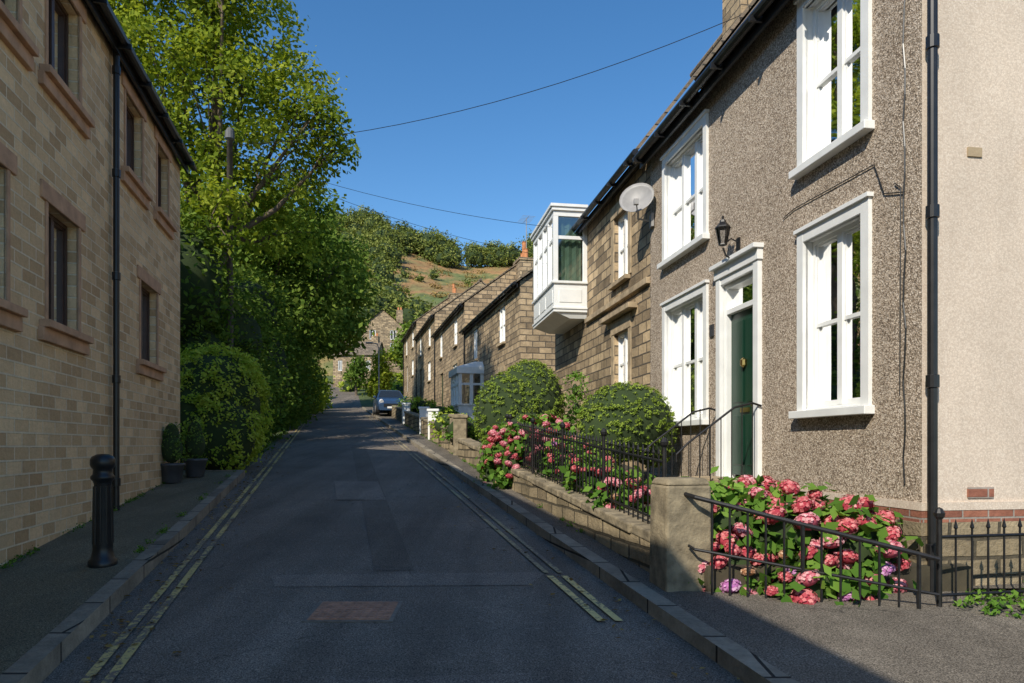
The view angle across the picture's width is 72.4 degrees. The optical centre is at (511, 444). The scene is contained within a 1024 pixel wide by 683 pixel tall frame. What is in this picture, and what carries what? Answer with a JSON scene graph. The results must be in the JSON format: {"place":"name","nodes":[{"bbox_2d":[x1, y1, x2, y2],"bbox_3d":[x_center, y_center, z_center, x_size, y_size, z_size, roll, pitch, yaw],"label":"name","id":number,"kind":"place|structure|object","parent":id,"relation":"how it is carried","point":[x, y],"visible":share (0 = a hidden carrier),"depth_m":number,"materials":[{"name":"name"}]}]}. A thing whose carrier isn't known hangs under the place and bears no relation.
{"place":"outdoors","nodes":[
{"label":"outdoors","id":0,"kind":"place"},
{"bbox_2d":[0,471,234,674],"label":"pavement","id":1,"kind":"structure","parent":0,"point":[47,588],"depth_m":5.77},
{"bbox_2d":[87,454,117,567],"bbox_3d":[-3.420,0.563,5.850,0.220,0.980,0.220,0,0,0],"label":"bollard","id":2,"kind":"object","parent":1,"relation":"on","point":[102,476],"visible":0.98,"depth_m":5.79,"materials":[{"name":"metal"}]},
{"bbox_2d":[161,422,186,482],"bbox_3d":[-5.344,0.113,10.974,0.513,0.967,0.498,0,0,0],"label":"potted conifer","id":3,"kind":"object","parent":1,"relation":"on","point":[172,453],"visible":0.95,"depth_m":10.89,"materials":[{"name":"green plant"}]},
{"bbox_2d":[182,416,207,476],"bbox_3d":[-5.311,0.021,11.735,0.440,1.030,0.519,0,0,-35],"label":"potted conifer","id":4,"kind":"object","parent":1,"relation":"on","point":[194,449],"visible":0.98,"depth_m":11.64,"materials":[{"name":"green plant"}]},
{"bbox_2d":[42,384,743,682],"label":"road","id":5,"kind":"structure","parent":0,"point":[243,624],"depth_m":5.22,"materials":[{"name":"asphalt"}]},
{"bbox_2d":[0,471,243,682],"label":"kerb","id":6,"kind":"structure","parent":5,"relation":"on","point":[40,661],"depth_m":4.85,"materials":[{"name":"stone"}]},
{"bbox_2d":[79,424,301,682],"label":"yellow line","id":7,"kind":"object","parent":5,"relation":"on","point":[104,658],"visible":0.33,"depth_m":5.23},
{"bbox_2d":[101,417,309,682],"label":"yellow line","id":8,"kind":"object","parent":5,"relation":"on","point":[120,663],"visible":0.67,"depth_m":5.25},
{"bbox_2d":[183,470,244,476],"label":"kerb","id":9,"kind":"structure","parent":5,"relation":"on","point":[225,470],"depth_m":12.66,"materials":[{"name":"stone"}]},
{"bbox_2d":[301,601,402,622],"bbox_3d":[-1.120,1.188,4.980,0.620,0.037,0.460,0,5,0],"label":"manhole cover","id":10,"kind":"object","parent":5,"relation":"on","point":[353,612],"visible":1,"depth_m":4.93,"materials":[{"name":"metal"}]},
{"bbox_2d":[334,481,385,499],"bbox_3d":[-2.425,0.703,11.000,0.728,0.158,2.244,0,0,-14],"label":"road patch","id":11,"kind":"object","parent":5,"relation":"on","point":[358,490],"visible":1,"depth_m":10.91,"materials":[{"name":"asphalt"}]},
{"bbox_2d":[351,445,413,570],"bbox_3d":[-2.701,0.545,13.056,0.389,1.098,14.393,0,0,-14],"label":"road patch","id":12,"kind":"object","parent":5,"relation":"on","point":[388,549],"visible":1,"depth_m":7.89,"materials":[{"name":"asphalt"}]},
{"bbox_2d":[373,390,406,414],"bbox_3d":[-7.086,-2.459,40.485,1.900,1.480,4.070,0,0,-14],"label":"parked car","id":13,"kind":"object","parent":5,"relation":"on","point":[385,401],"visible":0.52,"depth_m":39.35,"materials":[{"name":"blue paint"}]},
{"bbox_2d":[70,417,739,682],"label":"fallen leaves","id":14,"kind":"object","parent":5,"relation":"on","point":[152,628],"visible":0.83,"depth_m":5.69,"materials":[{"name":"brown plant"}]},
{"bbox_2d":[271,572,544,586],"bbox_3d":[-0.867,1.116,5.804,2.352,0.036,0.393,0,0,-2],"label":"road patch","id":15,"kind":"object","parent":5,"relation":"on","point":[450,579],"visible":1,"depth_m":5.81,"materials":[{"name":"asphalt"}]},
{"bbox_2d":[364,414,548,572],"bbox_3d":[-4.601,-0.448,25.500,0.044,3.081,40.221,0,0,-14],"label":"yellow line","id":16,"kind":"object","parent":5,"relation":"on","point":[539,566],"visible":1,"depth_m":8.39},
{"bbox_2d":[366,414,562,572],"bbox_3d":[-4.481,-0.448,25.500,0.044,3.081,40.221,0,0,-14],"label":"yellow line","id":17,"kind":"object","parent":5,"relation":"on","point":[550,564],"visible":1,"depth_m":8.32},
{"bbox_2d":[548,576,604,620],"bbox_3d":[0.463,1.146,5.325,0.053,0.091,1.199,0,0,-14],"label":"yellow line","id":18,"kind":"object","parent":5,"relation":"on","point":[587,608],"visible":1,"depth_m":5.23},
{"bbox_2d":[362,407,798,682],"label":"kerb","id":19,"kind":"structure","parent":5,"relation":"on","point":[743,664],"depth_m":5.06,"materials":[{"name":"stone"}]},
{"bbox_2d":[562,576,622,620],"bbox_3d":[0.583,1.146,5.325,0.053,0.091,1.199,0,0,-14],"label":"yellow line","id":20,"kind":"object","parent":5,"relation":"on","point":[610,613],"visible":1,"depth_m":5.22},
{"bbox_2d":[315,252,511,375],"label":"hill","id":21,"kind":"structure","parent":0,"point":[424,268],"depth_m":192.68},
{"bbox_2d":[243,205,532,341],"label":"hillside wood","id":22,"kind":"object","parent":21,"relation":"on","point":[387,245],"visible":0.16,"depth_m":214.05,"materials":[{"name":"green plant"}]},
{"bbox_2d":[367,255,485,297],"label":"bracken","id":23,"kind":"object","parent":21,"relation":"on","point":[437,287],"visible":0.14,"depth_m":184.01,"materials":[{"name":"brown plant"}]},
{"bbox_2d":[115,0,721,265],"label":"sky","id":24,"kind":"structure","parent":0,"point":[403,61],"materials":[{"name":"blue"}]},
{"bbox_2d":[235,376,739,477],"bbox_3d":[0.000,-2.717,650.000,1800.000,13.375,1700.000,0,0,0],"label":"ground","id":25,"kind":"structure","parent":0,"point":[365,401],"depth_m":63.48,"materials":[{"name":"green plant"}]},
{"bbox_2d":[0,0,196,566],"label":"stone building","id":26,"kind":"structure","parent":25,"relation":"on","point":[93,148],"depth_m":7.49,"materials":[{"name":"stone"}]},
{"bbox_2d":[0,142,27,331],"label":"window","id":27,"kind":"structure","parent":26,"relation":"in","point":[11,314],"depth_m":5.88,"materials":[{"name":"brown stone"}]},
{"bbox_2d":[0,0,38,71],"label":"window","id":28,"kind":"structure","parent":26,"relation":"in","point":[12,33],"depth_m":5.99,"materials":[{"name":"brown stone"}]},
{"bbox_2d":[38,179,93,355],"bbox_3d":[-4.578,-1.735,7.071,0.280,1.510,1.202,0,0,-13],"label":"window","id":29,"kind":"structure","parent":26,"relation":"in","point":[53,329],"depth_m":7.19,"materials":[{"name":"brown stone"}]},
{"bbox_2d":[38,0,94,138],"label":"window","id":30,"kind":"structure","parent":26,"relation":"in","point":[53,76],"depth_m":7.26,"materials":[{"name":"brown stone"}]},
{"bbox_2d":[120,71,152,209],"bbox_3d":[-5.143,-4.065,9.441,0.280,1.410,1.181,0,0,-13],"label":"window","id":31,"kind":"structure","parent":26,"relation":"in","point":[128,178],"depth_m":9.55,"materials":[{"name":"brown stone"}]},
{"bbox_2d":[136,265,166,380],"bbox_3d":[-5.314,-1.725,10.156,0.280,1.490,1.294,0,0,-13],"label":"window","id":32,"kind":"structure","parent":26,"relation":"in","point":[144,367],"depth_m":10.37,"materials":[{"name":"brown stone"}]},
{"bbox_2d":[153,126,176,239],"bbox_3d":[-5.498,-4.065,10.926,0.280,1.410,1.089,0,0,-13],"label":"window","id":33,"kind":"structure","parent":26,"relation":"in","point":[163,219],"depth_m":10.98,"materials":[{"name":"brown stone"}]},
{"bbox_2d":[180,202,249,359],"bbox_3d":[-8.533,-2.562,15.134,5.340,7.598,4.394,0,0,0],"label":"shrub","id":34,"kind":"object","parent":25,"relation":"on","point":[204,285],"visible":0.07,"depth_m":15.00,"materials":[{"name":"green plant"}]},
{"bbox_2d":[180,341,278,472],"bbox_3d":[-5.835,-0.645,13.565,2.550,2.823,2.568,0,0,0],"label":"shrub","id":35,"kind":"object","parent":25,"relation":"on","point":[223,392],"visible":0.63,"depth_m":12.99,"materials":[{"name":"green plant"}]},
{"bbox_2d":[225,127,234,349],"bbox_3d":[-6.450,-3.459,16.000,0.220,7.590,0.220,0,0,0],"label":"utility pole","id":36,"kind":"object","parent":25,"relation":"on","point":[229,135],"visible":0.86,"depth_m":15.94,"materials":[{"name":"wood"}]},
{"bbox_2d":[233,154,531,253],"bbox_3d":[-2.251,-5.575,16.649,8.404,2.159,0.009,0,0,-9],"label":"overhead wire","id":37,"kind":"object","parent":36,"relation":"attached to","point":[374,211],"visible":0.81,"depth_m":16.48,"materials":[{"name":"black paint"}]},
{"bbox_2d":[233,152,582,230],"bbox_3d":[-2.201,-5.550,15.250,8.535,2.309,0.009,0,0,10],"label":"overhead wire","id":38,"kind":"object","parent":36,"relation":"attached to","point":[391,199],"visible":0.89,"depth_m":15.31,"materials":[{"name":"black paint"}]},
{"bbox_2d":[232,15,740,145],"bbox_3d":[-1.050,-7.380,14.499,11.115,1.252,0.013,0,0,16],"label":"overhead wire","id":39,"kind":"object","parent":36,"relation":"attached to","point":[502,99],"visible":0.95,"depth_m":14.24,"materials":[{"name":"black paint"}]},
{"bbox_2d":[108,0,361,268],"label":"tree","id":40,"kind":"object","parent":25,"relation":"on","point":[204,41],"visible":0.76,"depth_m":17.43,"materials":[{"name":"green plant"}]},
{"bbox_2d":[180,275,296,454],"bbox_3d":[-7.138,-1.902,17.202,3.695,4.945,5.455,0,0,-27],"label":"shrub","id":41,"kind":"object","parent":25,"relation":"on","point":[249,336],"visible":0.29,"depth_m":17.71,"materials":[{"name":"green plant"}]},
{"bbox_2d":[223,264,318,442],"bbox_3d":[-8.022,-2.625,22.229,4.200,6.499,5.268,0,0,-34],"label":"shrub","id":42,"kind":"object","parent":25,"relation":"on","point":[273,306],"visible":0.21,"depth_m":22.24,"materials":[{"name":"green plant"}]},
{"bbox_2d":[180,158,379,372],"bbox_3d":[-9.416,-5.324,25.930,8.932,10.379,6.461,0,0,-19],"label":"tree","id":43,"kind":"object","parent":25,"relation":"on","point":[316,293],"visible":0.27,"depth_m":26.17,"materials":[{"name":"green plant"}]},
{"bbox_2d":[278,311,330,428],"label":"shrub","id":44,"kind":"object","parent":25,"relation":"on","point":[314,367],"visible":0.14,"depth_m":32.44,"materials":[{"name":"green plant"}]},
{"bbox_2d":[255,220,385,402],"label":"tree","id":45,"kind":"object","parent":25,"relation":"on","point":[361,328],"visible":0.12,"depth_m":41.97,"materials":[{"name":"green plant"}]},
{"bbox_2d":[310,365,337,413],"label":"shrub","id":46,"kind":"object","parent":25,"relation":"on","point":[327,394],"visible":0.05,"depth_m":47.90,"materials":[{"name":"green plant"}]},
{"bbox_2d":[336,378,364,391],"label":"shrub","id":47,"kind":"object","parent":25,"relation":"on","point":[346,386],"visible":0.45,"depth_m":73.62,"materials":[{"name":"green plant"}]},
{"bbox_2d":[341,354,370,395],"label":"tree","id":48,"kind":"object","parent":25,"relation":"on","point":[356,368],"visible":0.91,"depth_m":69.63,"materials":[{"name":"green plant"}]},
{"bbox_2d":[333,333,384,386],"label":"distant house","id":49,"kind":"structure","parent":25,"relation":"on","point":[339,364],"depth_m":78.99,"materials":[{"name":"stone"}]},
{"bbox_2d":[358,350,400,400],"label":"tree","id":50,"kind":"object","parent":25,"relation":"on","point":[386,374],"visible":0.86,"depth_m":59.59,"materials":[{"name":"green plant"}]},
{"bbox_2d":[362,307,403,374],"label":"distant house","id":51,"kind":"structure","parent":25,"relation":"on","point":[385,324],"depth_m":86.35,"materials":[{"name":"stone"}]},
{"bbox_2d":[390,330,395,339],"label":"window","id":52,"kind":"structure","parent":51,"relation":"in","point":[391,331],"depth_m":86.52,"materials":[{"name":"white paint"}]},
{"bbox_2d":[387,405,401,421],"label":"garden wall","id":53,"kind":"structure","parent":25,"relation":"on","point":[396,413],"depth_m":35.00,"materials":[{"name":"stone"}]},
{"bbox_2d":[387,381,402,393],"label":"shrub","id":54,"kind":"object","parent":25,"relation":"on","point":[398,387],"visible":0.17,"depth_m":65.95,"materials":[{"name":"green plant"}]},
{"bbox_2d":[391,371,402,386],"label":"shrub","id":55,"kind":"object","parent":25,"relation":"on","point":[400,377],"visible":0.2,"depth_m":73.62,"materials":[{"name":"green plant"}]},
{"bbox_2d":[383,315,417,371],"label":"tree","id":56,"kind":"object","parent":25,"relation":"on","point":[397,347],"visible":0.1,"depth_m":71.01,"materials":[{"name":"green plant"}]},
{"bbox_2d":[402,403,411,423],"bbox_3d":[-4.564,-1.312,30.400,0.360,1.020,0.360,0,0,0],"label":"gatepost","id":57,"kind":"object","parent":25,"relation":"on","point":[406,406],"visible":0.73,"depth_m":30.25,"materials":[{"name":"white paint"}]},
{"bbox_2d":[418,407,429,433],"bbox_3d":[-2.942,-0.766,23.500,0.360,1.020,0.360,0,0,0],"label":"gatepost","id":58,"kind":"object","parent":25,"relation":"on","point":[423,411],"visible":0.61,"depth_m":23.35,"materials":[{"name":"white paint"}]},
{"bbox_2d":[401,297,448,398],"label":"stone cottage","id":59,"kind":"structure","parent":25,"relation":"on","point":[409,364],"depth_m":54.03,"materials":[{"name":"brown stone"}]},
{"bbox_2d":[410,356,413,377],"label":"window","id":60,"kind":"structure","parent":59,"relation":"in","point":[412,359],"depth_m":53.15,"materials":[{"name":"white paint"}]},
{"bbox_2d":[404,411,449,451],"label":"garden wall","id":61,"kind":"structure","parent":25,"relation":"on","point":[411,419],"depth_m":22.27,"materials":[{"name":"stone"}]},
{"bbox_2d":[427,409,439,439],"bbox_3d":[-2.355,-0.569,21.000,0.360,1.020,0.360,0,0,0],"label":"gatepost","id":62,"kind":"object","parent":25,"relation":"on","point":[430,411],"visible":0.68,"depth_m":20.85,"materials":[{"name":"white paint"}]},
{"bbox_2d":[413,278,485,403],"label":"stone cottage","id":63,"kind":"structure","parent":25,"relation":"on","point":[424,353],"depth_m":43.87,"materials":[{"name":"brown stone"}]},
{"bbox_2d":[426,357,430,382],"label":"window","id":64,"kind":"structure","parent":63,"relation":"in","point":[429,359],"depth_m":43.63,"materials":[{"name":"white paint"}]},
{"bbox_2d":[448,414,463,452],"bbox_3d":[-1.309,-0.217,16.550,0.360,1.020,0.360,0,0,0],"label":"gatepost","id":65,"kind":"object","parent":25,"relation":"on","point":[451,439],"visible":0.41,"depth_m":16.40,"materials":[{"name":"stone"}]},
{"bbox_2d":[452,415,468,454],"bbox_3d":[-1.180,-0.174,16.000,0.360,1.020,0.360,0,0,0],"label":"gatepost","id":66,"kind":"object","parent":25,"relation":"on","point":[459,426],"visible":0.75,"depth_m":15.85,"materials":[{"name":"stone"}]},
{"bbox_2d":[457,438,482,467],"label":"garden wall","id":67,"kind":"structure","parent":25,"relation":"on","point":[468,450],"depth_m":14.17,"materials":[{"name":"stone"}]},
{"bbox_2d":[431,264,515,406],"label":"stone cottage","id":68,"kind":"structure","parent":25,"relation":"on","point":[448,345],"depth_m":34.07,"materials":[{"name":"brown stone"}]},
{"bbox_2d":[438,330,442,359],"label":"window","id":69,"kind":"structure","parent":68,"relation":"in","point":[441,332],"depth_m":38.64,"materials":[{"name":"white paint"}]},
{"bbox_2d":[440,369,442,405],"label":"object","id":70,"kind":"structure","parent":68,"relation":"in","point":[441,371],"depth_m":38.56,"materials":[{"name":"paint"}]},
{"bbox_2d":[452,313,457,348],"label":"window","id":71,"kind":"structure","parent":68,"relation":"in","point":[455,317],"depth_m":33.91,"materials":[{"name":"white paint"}]},
{"bbox_2d":[449,215,554,421],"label":"stone cottage","id":72,"kind":"structure","parent":25,"relation":"on","point":[500,333],"depth_m":25.08,"materials":[{"name":"brown stone"}]},
{"bbox_2d":[449,361,483,421],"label":"bay window","id":73,"kind":"structure","parent":72,"relation":"in","point":[466,379],"depth_m":27.31,"materials":[{"name":"blue paint"}]},
{"bbox_2d":[471,322,477,361],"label":"window","id":74,"kind":"structure","parent":72,"relation":"in","point":[474,328],"depth_m":29.21,"materials":[{"name":"white paint"}]},
{"bbox_2d":[496,365,504,373],"bbox_3d":[-0.360,-1.588,24.579,0.130,2.300,1.200,0,0,-14],"label":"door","id":75,"kind":"structure","parent":72,"relation":"in","point":[502,368],"depth_m":24.33,"materials":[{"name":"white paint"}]},
{"bbox_2d":[496,298,505,347],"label":"window","id":76,"kind":"structure","parent":72,"relation":"in","point":[502,311],"depth_m":24.39,"materials":[{"name":"white paint"}]},
{"bbox_2d":[510,468,649,572],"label":"garden wall","id":77,"kind":"structure","parent":25,"relation":"on","point":[625,535],"depth_m":7.00,"materials":[{"name":"stone"}]},
{"bbox_2d":[505,414,668,523],"bbox_3d":[0.583,0.116,8.500,0.070,1.247,5.824,0,0,-13],"label":"iron fence","id":78,"kind":"object","parent":77,"relation":"on","point":[664,442],"visible":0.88,"depth_m":7.46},
{"bbox_2d":[530,0,775,472],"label":"terraced house","id":79,"kind":"structure","parent":25,"relation":"on","point":[591,302],"depth_m":13.89,"materials":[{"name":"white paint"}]},
{"bbox_2d":[530,203,587,333],"bbox_3d":[1.002,-3.810,15.612,0.790,2.340,2.370,0,0,-9],"label":"oriel window","id":80,"kind":"structure","parent":79,"relation":"in","point":[560,282],"depth_m":14.57,"materials":[{"name":"white paint"}]},
{"bbox_2d":[608,201,631,290],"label":"window","id":81,"kind":"structure","parent":79,"relation":"in","point":[625,221],"depth_m":12.49,"materials":[{"name":"white paint"}]},
{"bbox_2d":[610,313,631,384],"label":"window","id":82,"kind":"structure","parent":79,"relation":"in","point":[625,338],"depth_m":12.36,"materials":[{"name":"white paint"}]},
{"bbox_2d":[649,477,710,591],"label":"gate pillar","id":83,"kind":"structure","parent":25,"relation":"on","point":[680,522],"depth_m":5.19,"materials":[{"name":"stone"}]},
{"bbox_2d":[632,0,1023,591],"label":"terraced house","id":84,"kind":"structure","parent":25,"relation":"on","point":[837,259],"depth_m":5.98,"materials":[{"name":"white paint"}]},
{"bbox_2d":[619,183,653,228],"bbox_3d":[1.909,-3.686,10.645,0.521,0.672,0.450,0,0,0],"label":"satellite dish","id":85,"kind":"object","parent":84,"relation":"attached to","point":[637,197],"visible":1,"depth_m":10.73,"materials":[{"name":"white metal"}]},
{"bbox_2d":[657,109,709,269],"bbox_3d":[2.497,-3.415,9.611,0.465,1.640,1.590,0,0,-9],"label":"window","id":86,"kind":"structure","parent":84,"relation":"in","point":[690,171],"depth_m":9.68,"materials":[{"name":"white paint"}]},
{"bbox_2d":[660,279,708,426],"bbox_3d":[2.497,-1.170,9.611,0.465,1.830,1.590,0,0,-9],"label":"window","id":87,"kind":"structure","parent":84,"relation":"in","point":[689,322],"depth_m":9.68,"materials":[{"name":"white paint"}]},
{"bbox_2d":[731,307,752,474],"bbox_3d":[2.678,-0.605,8.055,0.110,1.910,0.720,0,0,-9],"label":"door","id":88,"kind":"structure","parent":84,"relation":"in","point":[741,322],"depth_m":8.13,"materials":[{"name":"green paint"}]},
{"bbox_2d":[789,191,874,418],"bbox_3d":[2.958,-1.170,6.315,0.336,1.830,1.135,0,0,-9],"label":"window","id":89,"kind":"structure","parent":84,"relation":"in","point":[842,259],"depth_m":6.30,"materials":[{"name":"white paint"}]},
{"bbox_2d":[789,0,874,179],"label":"window","id":90,"kind":"structure","parent":84,"relation":"in","point":[842,29],"depth_m":6.44,"materials":[{"name":"white paint"}]},
{"bbox_2d":[364,407,686,591],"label":"pavement","id":91,"kind":"structure","parent":0,"point":[632,569],"depth_m":8.20,"materials":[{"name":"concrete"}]},
{"bbox_2d":[0,424,584,568],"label":"weeds","id":92,"kind":"object","parent":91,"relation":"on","point":[139,550],"visible":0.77,"depth_m":7.58,"materials":[{"name":"green plant"}]},
{"bbox_2d":[366,342,379,390],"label":"street lamp","id":93,"kind":"object","parent":91,"relation":"on","point":[378,364],"visible":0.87,"depth_m":45.97,"materials":[{"name":"grey metal"}]},
{"bbox_2d":[478,439,970,591],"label":"garden ground","id":94,"kind":"structure","parent":0,"point":[908,575],"depth_m":5.15,"materials":[{"name":"soil"}]},
{"bbox_2d":[427,407,471,439],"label":"shrub","id":95,"kind":"object","parent":94,"relation":"on","point":[442,418],"visible":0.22,"depth_m":18.29,"materials":[{"name":"green plant"}]},
{"bbox_2d":[440,418,479,442],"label":"shrub","id":96,"kind":"object","parent":94,"relation":"on","point":[470,432],"visible":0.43,"depth_m":16.33,"materials":[{"name":"green plant"}]},
{"bbox_2d":[471,358,565,445],"bbox_3d":[0.131,-0.599,12.552,1.709,1.946,1.600,0,0,0],"label":"shrub","id":97,"kind":"object","parent":94,"relation":"on","point":[524,388],"visible":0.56,"depth_m":12.17,"materials":[{"name":"green plant"}]},
{"bbox_2d":[473,412,576,488],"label":"hydrangea","id":98,"kind":"object","parent":94,"relation":"on","point":[502,454],"visible":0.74,"depth_m":10.46,"materials":[{"name":"pink plant"}]},
{"bbox_2d":[562,370,591,428],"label":"shrub","id":99,"kind":"object","parent":94,"relation":"on","point":[576,406],"visible":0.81,"depth_m":13.63,"materials":[{"name":"green plant"}]},
{"bbox_2d":[535,435,655,514],"bbox_3d":[0.898,0.386,8.264,0.906,1.067,3.168,0,0,-10],"label":"hydrangea","id":100,"kind":"object","parent":94,"relation":"on","point":[598,503],"visible":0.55,"depth_m":7.75,"materials":[{"name":"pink plant"}]},
{"bbox_2d":[576,381,679,468],"bbox_3d":[1.571,-0.266,9.493,1.433,1.198,1.103,0,0,0],"label":"shrub","id":101,"kind":"object","parent":94,"relation":"on","point":[636,413],"visible":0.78,"depth_m":9.13,"materials":[{"name":"green plant"}]},
{"bbox_2d":[681,466,923,606],"bbox_3d":[2.089,0.779,5.410,1.856,1.228,1.332,0,0,36],"label":"hydrangea","id":102,"kind":"object","parent":94,"relation":"on","point":[858,515],"visible":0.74,"depth_m":5.13,"materials":[{"name":"pink plant"}]},
{"bbox_2d":[657,592,1023,682],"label":"pavement","id":103,"kind":"structure","parent":0,"point":[888,640],"depth_m":4.21,"materials":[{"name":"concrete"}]},
{"bbox_2d":[684,492,939,608],"bbox_3d":[2.060,0.729,4.923,1.696,0.772,0.108,0,0,16],"label":"iron railing","id":104,"kind":"object","parent":103,"relation":"on","point":[859,539],"visible":0.94,"depth_m":4.91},
{"bbox_2d":[933,507,1023,606],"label":"iron fence","id":105,"kind":"object","parent":103,"relation":"on","point":[939,514],"visible":0.91,"depth_m":4.83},
{"bbox_2d":[952,581,1023,618],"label":"shrub","id":106,"kind":"object","parent":103,"relation":"on","point":[996,604],"visible":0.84,"depth_m":4.72,"materials":[{"name":"green plant"}]},
{"bbox_2d":[973,583,1023,587],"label":"garden ground","id":107,"kind":"structure","parent":0,"point":[1006,586],"depth_m":5.25,"materials":[{"name":"soil"}]},
{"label":"garden ground","id":108,"kind":"structure","parent":0,"visible":0},
{"bbox_2d":[393,395,415,408],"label":"shrub","id":109,"kind":"object","parent":108,"relation":"on","point":[404,401],"visible":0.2,"depth_m":35.73,"materials":[{"name":"green plant"}]},
{"bbox_2d":[407,395,435,412],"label":"shrub","id":110,"kind":"object","parent":108,"relation":"on","point":[417,403],"visible":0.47,"depth_m":31.63,"materials":[{"name":"green plant"}]},
{"bbox_2d":[428,402,458,414],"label":"shrub","id":111,"kind":"object","parent":108,"relation":"on","point":[444,409],"visible":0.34,"depth_m":24.81,"materials":[{"name":"green plant"}]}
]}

